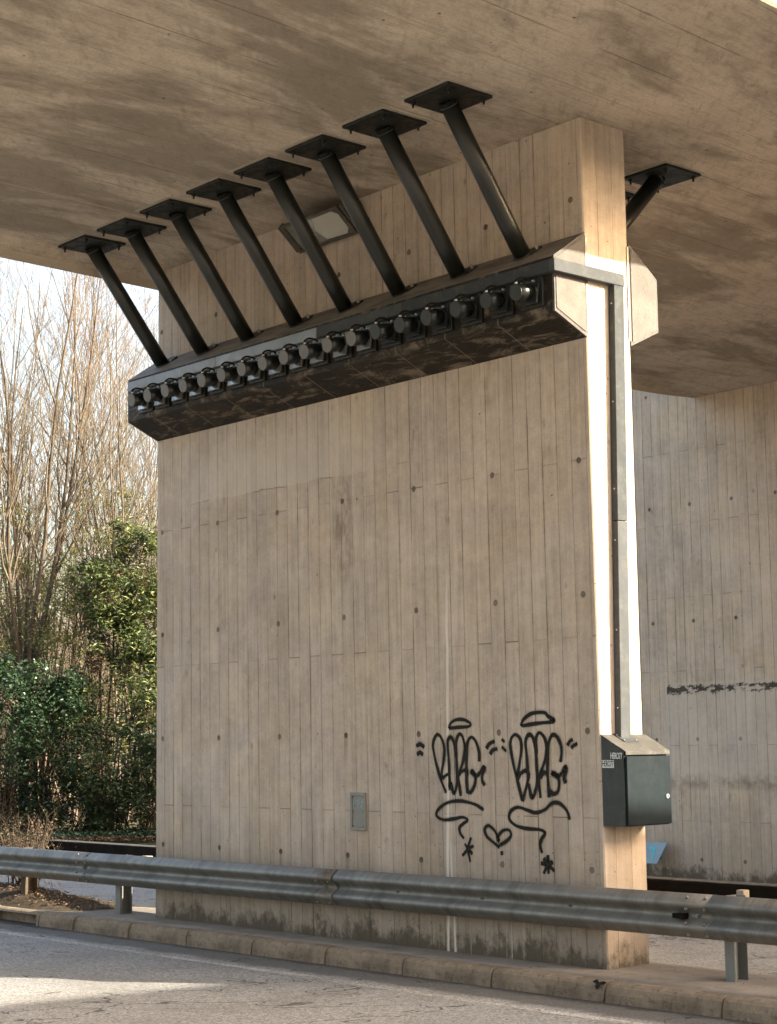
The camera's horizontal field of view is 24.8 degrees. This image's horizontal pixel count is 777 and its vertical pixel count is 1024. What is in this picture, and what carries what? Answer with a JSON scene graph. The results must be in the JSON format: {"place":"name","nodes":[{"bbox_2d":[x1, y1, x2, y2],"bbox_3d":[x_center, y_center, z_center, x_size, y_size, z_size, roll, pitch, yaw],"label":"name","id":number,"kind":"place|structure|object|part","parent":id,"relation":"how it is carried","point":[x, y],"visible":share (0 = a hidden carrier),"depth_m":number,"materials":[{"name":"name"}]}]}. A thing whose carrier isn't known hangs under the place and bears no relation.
{"place":"outdoors","nodes":[
{"label":"outdoors","id":0,"kind":"place"},
{"bbox_2d":[0,546,155,686],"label":"pale shrub","id":1,"kind":"object","parent":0,"point":[81,648],"visible":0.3,"depth_m":39.92,"materials":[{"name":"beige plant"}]},
{"bbox_2d":[2,804,155,844],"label":"verge","id":2,"kind":"structure","parent":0,"point":[147,841],"depth_m":36.18,"materials":[{"name":"green plant"}]},
{"bbox_2d":[0,259,129,626],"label":"bare tree","id":3,"kind":"object","parent":2,"relation":"on","point":[5,418],"visible":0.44,"depth_m":41.00,"materials":[{"name":"brown plant"}]},
{"bbox_2d":[0,263,144,700],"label":"bare tree","id":4,"kind":"object","parent":2,"relation":"on","point":[44,405],"visible":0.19,"depth_m":45.24,"materials":[{"name":"plant"}]},
{"bbox_2d":[1,663,153,807],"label":"distant scrub","id":5,"kind":"object","parent":2,"relation":"on","point":[85,752],"visible":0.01,"depth_m":52.71,"materials":[{"name":"green plant"}]},
{"bbox_2d":[0,827,155,841],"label":"ground ivy","id":6,"kind":"object","parent":2,"relation":"on","point":[140,831],"visible":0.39,"depth_m":35.40,"materials":[{"name":"green plant"}]},
{"bbox_2d":[0,833,155,842],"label":"leaf litter","id":7,"kind":"object","parent":2,"relation":"on","point":[108,837],"visible":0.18,"depth_m":34.98,"materials":[{"name":"brown plant"}]},
{"bbox_2d":[0,478,156,818],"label":"brushwood","id":8,"kind":"object","parent":2,"relation":"on","point":[68,666],"depth_m":47.27,"materials":[{"name":"green plant"}]},
{"bbox_2d":[0,261,157,821],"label":"bare tree","id":9,"kind":"object","parent":2,"relation":"on","point":[106,509],"visible":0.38,"depth_m":38.89,"materials":[{"name":"brown plant"}]},
{"bbox_2d":[0,258,157,825],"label":"bare tree","id":10,"kind":"object","parent":2,"relation":"on","point":[6,590],"visible":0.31,"depth_m":42.56,"materials":[{"name":"plant"}]},
{"bbox_2d":[0,259,157,732],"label":"bare tree","id":11,"kind":"object","parent":2,"relation":"on","point":[90,380],"visible":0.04,"depth_m":42.19,"materials":[{"name":"plant"}]},
{"bbox_2d":[0,262,158,827],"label":"bare tree","id":12,"kind":"object","parent":2,"relation":"on","point":[122,494],"visible":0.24,"depth_m":39.57,"materials":[{"name":"brown plant"}]},
{"bbox_2d":[0,258,158,823],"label":"bare tree","id":13,"kind":"object","parent":2,"relation":"on","point":[83,538],"visible":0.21,"depth_m":42.60,"materials":[{"name":"plant"}]},
{"bbox_2d":[0,261,158,819],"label":"bare tree","id":14,"kind":"object","parent":2,"relation":"on","point":[80,285],"visible":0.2,"depth_m":43.78,"materials":[{"name":"plant"}]},
{"bbox_2d":[32,504,156,769],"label":"pale shrub","id":15,"kind":"object","parent":2,"relation":"on","point":[67,576],"visible":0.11,"depth_m":40.58,"materials":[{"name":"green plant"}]},
{"bbox_2d":[35,704,156,839],"bbox_3d":[-4.871,5.383,36.875,4.985,3.277,2.789,1,-8,-12],"label":"laurel shrub","id":16,"kind":"object","parent":2,"relation":"on","point":[113,809],"visible":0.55,"depth_m":36.36,"materials":[{"name":"green plant"}]},
{"bbox_2d":[30,670,122,794],"bbox_3d":[-6.771,4.715,37.489,2.472,2.770,2.239,2,-8,-17],"label":"mixed shrub","id":17,"kind":"object","parent":16,"relation":"on","point":[85,696],"visible":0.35,"depth_m":37.37,"materials":[{"name":"green plant"}]},
{"bbox_2d":[61,516,157,761],"bbox_3d":[-4.733,2.629,37.951,4.608,5.404,2.316,0,-8,-8],"label":"laurel tree","id":18,"kind":"object","parent":2,"relation":"on","point":[142,649],"visible":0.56,"depth_m":37.56,"materials":[{"name":"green plant"}]},
{"bbox_2d":[87,549,152,609],"bbox_3d":[-5.694,1.446,37.545,1.394,1.287,0.809,0,-7,-3],"label":"red sprigs shrub","id":19,"kind":"object","parent":18,"relation":"attached to","point":[109,600],"visible":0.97,"depth_m":37.39,"materials":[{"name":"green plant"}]},
{"bbox_2d":[120,289,157,565],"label":"bare tree","id":20,"kind":"object","parent":2,"relation":"on","point":[139,430],"visible":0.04,"depth_m":41.31,"materials":[{"name":"brown plant"}]},
{"bbox_2d":[0,257,158,754],"label":"sky","id":21,"kind":"structure","parent":0,"point":[44,273],"materials":[{"name":"white"}]},
{"bbox_2d":[0,919,760,1023],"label":"road","id":22,"kind":"structure","parent":0,"point":[45,981],"depth_m":13.18,"materials":[{"name":"grey asphalt"}]},
{"bbox_2d":[0,906,48,925],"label":"kerb stone","id":23,"kind":"object","parent":22,"relation":"on","point":[20,914],"visible":0.73,"depth_m":18.88,"materials":[{"name":"concrete"}]},
{"bbox_2d":[39,912,80,930],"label":"kerb stone","id":24,"kind":"object","parent":22,"relation":"on","point":[63,921],"visible":0.69,"depth_m":18.17,"materials":[{"name":"concrete"}]},
{"bbox_2d":[74,916,136,937],"bbox_3d":[-2.825,4.141,17.582,0.144,0.171,0.992,6,-10,-41],"label":"kerb stone","id":25,"kind":"object","parent":22,"relation":"on","point":[106,926],"visible":0.69,"depth_m":17.52,"materials":[{"name":"concrete"}]},
{"bbox_2d":[129,922,193,945],"bbox_3d":[-2.165,4.034,16.838,0.140,0.171,0.972,6,-10,-41],"label":"kerb stone","id":26,"kind":"object","parent":22,"relation":"on","point":[159,933],"visible":0.71,"depth_m":16.79,"materials":[{"name":"concrete"}]},
{"bbox_2d":[186,929,260,954],"bbox_3d":[-1.504,3.925,16.083,0.146,0.174,1.012,6,-10,-41],"label":"kerb stone","id":27,"kind":"object","parent":22,"relation":"on","point":[223,941],"visible":0.68,"depth_m":16.04,"materials":[{"name":"concrete"}]},
{"bbox_2d":[252,937,333,963],"bbox_3d":[-0.834,3.817,15.321,0.147,0.174,0.992,6,-10,-41],"label":"kerb stone","id":28,"kind":"object","parent":22,"relation":"on","point":[291,950],"visible":0.65,"depth_m":15.27,"materials":[{"name":"concrete"}]},
{"bbox_2d":[0,931,647,1023],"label":"edge line","id":29,"kind":"object","parent":22,"relation":"on","point":[431,995],"visible":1,"depth_m":13.72,"materials":[{"name":"grey paint"}]},
{"bbox_2d":[325,946,411,974],"bbox_3d":[-0.173,3.712,14.577,0.139,0.171,0.972,6,-10,-41],"label":"kerb stone","id":30,"kind":"object","parent":22,"relation":"on","point":[372,960],"visible":0.68,"depth_m":14.53,"materials":[{"name":"concrete"}]},
{"bbox_2d":[10,906,775,1022],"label":"gutter grit","id":31,"kind":"object","parent":22,"relation":"on","point":[415,977],"visible":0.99,"depth_m":13.82,"materials":[{"name":"brown soil"}]},
{"bbox_2d":[402,956,500,986],"bbox_3d":[0.484,3.605,13.818,0.140,0.170,1.012,6,-10,-41],"label":"kerb stone","id":32,"kind":"object","parent":22,"relation":"on","point":[452,971],"visible":0.66,"depth_m":13.77,"materials":[{"name":"concrete"}]},
{"bbox_2d":[492,966,614,1001],"bbox_3d":[1.206,3.483,12.997,0.142,0.181,1.152,6,-10,-41],"label":"kerb stone","id":33,"kind":"object","parent":22,"relation":"on","point":[557,984],"visible":0.66,"depth_m":12.95,"materials":[{"name":"concrete"}]},
{"bbox_2d":[605,980,731,1017],"bbox_3d":[1.921,3.372,12.189,0.145,0.172,1.022,6,-10,-41],"label":"kerb stone","id":34,"kind":"object","parent":22,"relation":"on","point":[684,1000],"visible":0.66,"depth_m":12.14,"materials":[{"name":"concrete"}]},
{"bbox_2d":[723,994,776,1023],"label":"kerb stone","id":35,"kind":"object","parent":22,"relation":"on","point":[750,1009],"visible":0.81,"depth_m":11.61,"materials":[{"name":"concrete"}]},
{"bbox_2d":[0,841,776,975],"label":"road","id":36,"kind":"structure","parent":0,"point":[698,952],"depth_m":16.12,"materials":[{"name":"grey asphalt"}]},
{"bbox_2d":[45,839,776,898],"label":"barrier","id":37,"kind":"object","parent":36,"relation":"on","point":[713,887],"visible":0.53,"depth_m":13.76,"materials":[{"name":"metal"}]},
{"bbox_2d":[646,842,666,863],"bbox_3d":[3.750,4.897,25.398,0.131,0.301,0.585,6,-10,-41],"label":"leaning board","id":38,"kind":"object","parent":36,"relation":"on","point":[654,851],"visible":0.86,"depth_m":25.32,"materials":[{"name":"teal paint"}]},
{"bbox_2d":[1,905,776,998],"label":"traffic island","id":39,"kind":"structure","parent":0,"point":[682,976],"depth_m":13.52,"materials":[{"name":"concrete"}]},
{"bbox_2d":[0,883,151,911],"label":"soil heap","id":40,"kind":"object","parent":39,"relation":"on","point":[22,901],"visible":0.75,"depth_m":19.24,"materials":[{"name":"brown soil"}]},
{"bbox_2d":[0,800,65,898],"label":"twiggy bush","id":41,"kind":"object","parent":40,"relation":"on","point":[25,845],"visible":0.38,"depth_m":20.28,"materials":[{"name":"brown plant"}]},
{"bbox_2d":[0,882,114,910],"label":"fallen leaves","id":42,"kind":"object","parent":40,"relation":"on","point":[58,891],"visible":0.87,"depth_m":19.28,"materials":[{"name":"brown plant"}]},
{"bbox_2d":[0,846,776,981],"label":"guardrail","id":43,"kind":"object","parent":39,"relation":"on","point":[739,921],"visible":0.99,"depth_m":14.43,"materials":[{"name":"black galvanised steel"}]},
{"bbox_2d":[128,117,657,969],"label":"bridge pier","id":44,"kind":"structure","parent":39,"relation":"on","point":[386,581],"depth_m":15.17,"materials":[{"name":"concrete"}]},
{"bbox_2d":[53,233,177,367],"bbox_3d":[-2.625,-2.054,17.652,1.337,1.194,0.555,6,-10,-41],"label":"steel prop","id":45,"kind":"object","parent":44,"relation":"on","point":[95,248],"visible":0.94,"depth_m":17.60,"materials":[{"name":"metal"}]},
{"bbox_2d":[127,386,154,413],"bbox_3d":[-2.513,-1.145,17.803,0.214,0.260,0.240,6,-10,-41],"label":"anchor cap","id":46,"kind":"object","parent":44,"relation":"attached to","point":[139,401],"visible":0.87,"depth_m":17.76,"materials":[{"name":"black metal"}]},
{"bbox_2d":[92,216,217,355],"bbox_3d":[-2.155,-2.130,17.119,1.337,1.194,0.555,6,-10,-41],"label":"steel prop","id":47,"kind":"object","parent":44,"relation":"on","point":[135,232],"visible":0.94,"depth_m":17.07,"materials":[{"name":"metal"}]},
{"bbox_2d":[143,382,170,409],"bbox_3d":[-2.322,-1.176,17.586,0.214,0.260,0.240,6,-10,-41],"label":"anchor cap","id":48,"kind":"object","parent":44,"relation":"attached to","point":[157,398],"visible":0.87,"depth_m":17.55,"materials":[{"name":"black metal"}]},
{"bbox_2d":[161,377,188,404],"bbox_3d":[-2.118,-1.208,17.355,0.214,0.260,0.240,6,-10,-41],"label":"anchor cap","id":49,"kind":"object","parent":44,"relation":"attached to","point":[174,392],"visible":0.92,"depth_m":17.32,"materials":[{"name":"black metal"}]},
{"bbox_2d":[179,371,206,399],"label":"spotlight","id":50,"kind":"object","parent":44,"relation":"attached to","point":[193,387],"visible":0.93,"depth_m":17.09,"materials":[{"name":"black metal"}]},
{"bbox_2d":[135,197,263,342],"bbox_3d":[-1.665,-2.209,16.563,1.337,1.194,0.555,6,-10,-41],"label":"steel prop","id":51,"kind":"object","parent":44,"relation":"on","point":[179,213],"visible":0.92,"depth_m":16.51,"materials":[{"name":"metal"}]},
{"bbox_2d":[197,366,225,394],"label":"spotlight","id":52,"kind":"object","parent":44,"relation":"attached to","point":[212,382],"visible":0.92,"depth_m":16.86,"materials":[{"name":"black metal"}]},
{"bbox_2d":[217,360,245,389],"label":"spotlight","id":53,"kind":"object","parent":44,"relation":"attached to","point":[231,376],"visible":0.94,"depth_m":16.62,"materials":[{"name":"black metal"}]},
{"bbox_2d":[181,176,312,327],"bbox_3d":[-1.169,-2.289,15.999,1.337,1.194,0.555,6,-10,-41],"label":"steel prop","id":54,"kind":"object","parent":44,"relation":"on","point":[226,193],"visible":0.94,"depth_m":15.94,"materials":[{"name":"metal"}]},
{"bbox_2d":[237,354,265,384],"bbox_3d":[-1.290,-1.342,16.415,0.214,0.260,0.240,6,-10,-41],"label":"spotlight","id":55,"kind":"object","parent":44,"relation":"attached to","point":[252,371],"visible":0.95,"depth_m":16.38,"materials":[{"name":"black metal"}]},
{"bbox_2d":[258,348,287,378],"bbox_3d":[-1.080,-1.376,16.176,0.214,0.260,0.240,6,-10,-41],"label":"spotlight","id":56,"kind":"object","parent":44,"relation":"attached to","point":[273,365],"visible":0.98,"depth_m":16.14,"materials":[{"name":"black metal"}]},
{"bbox_2d":[279,342,308,372],"bbox_3d":[-0.873,-1.410,15.941,0.214,0.260,0.240,6,-10,-41],"label":"spotlight","id":57,"kind":"object","parent":44,"relation":"attached to","point":[294,360],"visible":0.94,"depth_m":15.90,"materials":[{"name":"black metal"}]},
{"bbox_2d":[228,155,362,313],"bbox_3d":[-0.696,-2.366,15.462,1.337,1.194,0.555,6,-10,-41],"label":"steel prop","id":58,"kind":"object","parent":44,"relation":"on","point":[276,173],"visible":0.97,"depth_m":15.40,"materials":[{"name":"metal"}]},
{"bbox_2d":[299,337,329,367],"bbox_3d":[-0.679,-1.441,15.721,0.214,0.260,0.240,6,-10,-41],"label":"spotlight","id":59,"kind":"object","parent":44,"relation":"attached to","point":[315,353],"visible":0.98,"depth_m":15.69,"materials":[{"name":"black metal"}]},
{"bbox_2d":[278,202,357,253],"bbox_3d":[-0.636,-2.625,16.259,0.296,0.291,0.920,6,-10,-41],"label":"floodlight","id":60,"kind":"object","parent":44,"relation":"attached to","point":[331,224],"visible":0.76,"depth_m":16.15,"materials":[{"name":"metal"}]},
{"bbox_2d":[322,330,352,361],"bbox_3d":[-0.466,-1.476,15.478,0.214,0.260,0.240,6,-10,-41],"label":"spotlight","id":61,"kind":"object","parent":44,"relation":"attached to","point":[338,347],"visible":0.99,"depth_m":15.45,"materials":[{"name":"black metal"}]},
{"bbox_2d":[279,132,416,297],"bbox_3d":[-0.219,-2.443,14.921,1.337,1.194,0.555,6,-10,-41],"label":"steel prop","id":62,"kind":"object","parent":44,"relation":"on","point":[328,151],"visible":0.96,"depth_m":14.86,"materials":[{"name":"metal"}]},
{"bbox_2d":[350,793,366,830],"bbox_3d":[-0.262,2.632,15.528,0.028,0.326,0.208,6,-10,-41],"label":"wall hatch","id":63,"kind":"object","parent":44,"relation":"attached to","point":[358,811],"depth_m":15.52,"materials":[{"name":"grey metal"}]},
{"bbox_2d":[346,323,377,355],"bbox_3d":[-0.252,-1.510,15.236,0.214,0.260,0.240,6,-10,-41],"label":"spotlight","id":64,"kind":"object","parent":44,"relation":"attached to","point":[362,340],"visible":0.99,"depth_m":15.20,"materials":[{"name":"black metal"}]},
{"bbox_2d":[128,258,630,737],"bbox_3d":[-0.369,0.221,15.859,0.810,3.692,6.002,6,-10,-41],"label":"cable trunking","id":65,"kind":"object","parent":44,"relation":"attached to","point":[614,281],"visible":0.98,"depth_m":13.93,"materials":[{"name":"metal"}]},
{"bbox_2d":[370,316,401,348],"bbox_3d":[-0.042,-1.544,14.997,0.214,0.260,0.240,6,-10,-41],"label":"spotlight","id":66,"kind":"object","parent":44,"relation":"attached to","point":[387,333],"visible":0.96,"depth_m":14.96,"materials":[{"name":"black metal"}]},
{"bbox_2d":[0,0,776,397],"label":"bridge deck","id":67,"kind":"structure","parent":44,"relation":"on","point":[110,110],"depth_m":13.91,"materials":[{"name":"concrete"}]},
{"bbox_2d":[336,106,477,279],"bbox_3d":[0.274,-2.522,14.361,1.337,1.194,0.555,6,-10,-41],"label":"steel prop","id":68,"kind":"object","parent":44,"relation":"on","point":[387,127],"visible":0.91,"depth_m":14.30,"materials":[{"name":"metal"}]},
{"bbox_2d":[394,309,426,342],"bbox_3d":[0.162,-1.577,14.766,0.214,0.260,0.240,6,-10,-41],"label":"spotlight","id":69,"kind":"object","parent":44,"relation":"attached to","point":[411,326],"visible":0.99,"depth_m":14.73,"materials":[{"name":"black metal"}]},
{"bbox_2d":[421,301,453,335],"bbox_3d":[0.379,-1.612,14.519,0.214,0.260,0.240,6,-10,-41],"label":"anchor cap","id":70,"kind":"object","parent":44,"relation":"attached to","point":[439,318],"visible":1,"depth_m":14.49,"materials":[{"name":"black metal"}]},
{"bbox_2d":[450,292,483,327],"bbox_3d":[0.609,-1.649,14.258,0.214,0.260,0.240,6,-10,-41],"label":"anchor cap","id":71,"kind":"object","parent":44,"relation":"attached to","point":[468,310],"visible":1,"depth_m":14.23,"materials":[{"name":"black metal"}]},
{"bbox_2d":[398,78,541,260],"bbox_3d":[0.766,-2.602,13.802,1.337,1.194,0.555,6,-10,-41],"label":"steel prop","id":72,"kind":"object","parent":44,"relation":"on","point":[450,100],"visible":0.94,"depth_m":13.73,"materials":[{"name":"metal"}]},
{"bbox_2d":[480,284,514,319],"bbox_3d":[0.839,-1.687,13.997,0.214,0.260,0.240,6,-10,-41],"label":"anchor cap","id":73,"kind":"object","parent":44,"relation":"attached to","point":[498,301],"visible":1,"depth_m":13.97,"materials":[{"name":"black metal"}]},
{"bbox_2d":[509,275,544,311],"bbox_3d":[1.056,-1.722,13.751,0.214,0.260,0.240,6,-10,-41],"label":"anchor cap","id":74,"kind":"object","parent":44,"relation":"attached to","point":[529,293],"visible":1,"depth_m":13.72,"materials":[{"name":"black metal"}]},
{"bbox_2d":[625,190,635,201],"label":"steel prop","id":75,"kind":"object","parent":44,"relation":"on","point":[629,194],"visible":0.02,"depth_m":16.04,"materials":[{"name":"metal"}]},
{"bbox_2d":[601,734,671,826],"bbox_3d":[1.897,2.040,13.496,0.517,0.694,0.258,6,-10,-41],"label":"electrical cabinet","id":76,"kind":"object","parent":44,"relation":"attached to","point":[636,783],"visible":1,"depth_m":13.38,"materials":[{"name":"dark grey-green painted metal"},{"name":"grey metal"}]},
{"bbox_3d":[1.977,2.111,13.406,0.499,0.512,0.032,6,-10,-41],"label":"door","id":77,"kind":"part","parent":76,"relation":"part of","materials":[{"name":"metal"}]},
{"bbox_2d":[624,161,704,230],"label":"steel prop","id":78,"kind":"object","parent":44,"relation":"on","point":[653,180],"visible":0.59,"depth_m":15.41,"materials":[{"name":"metal"}]},
{"label":"ground","id":79,"kind":"structure","parent":0,"visible":0},
{"bbox_2d":[0,649,103,844],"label":"ivy mound","id":80,"kind":"object","parent":79,"relation":"on","point":[23,728],"visible":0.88,"depth_m":36.67,"materials":[{"name":"green plant"}]},
{"bbox_2d":[68,647,106,730],"bbox_3d":[-6.360,3.737,37.386,0.897,1.818,0.572,0,-7,-2],"label":"withered shrub","id":81,"kind":"object","parent":80,"relation":"on","point":[95,666],"visible":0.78,"depth_m":37.38,"materials":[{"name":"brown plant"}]},
{"bbox_2d":[0,266,150,841],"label":"bare tree","id":82,"kind":"object","parent":79,"relation":"on","point":[59,542],"visible":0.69,"depth_m":38.73,"materials":[{"name":"brown plant"}]},
{"bbox_2d":[631,381,776,883],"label":"abutment wall","id":83,"kind":"structure","parent":79,"relation":"on","point":[705,479],"depth_m":25.13,"materials":[{"name":"concrete"}]}
]}

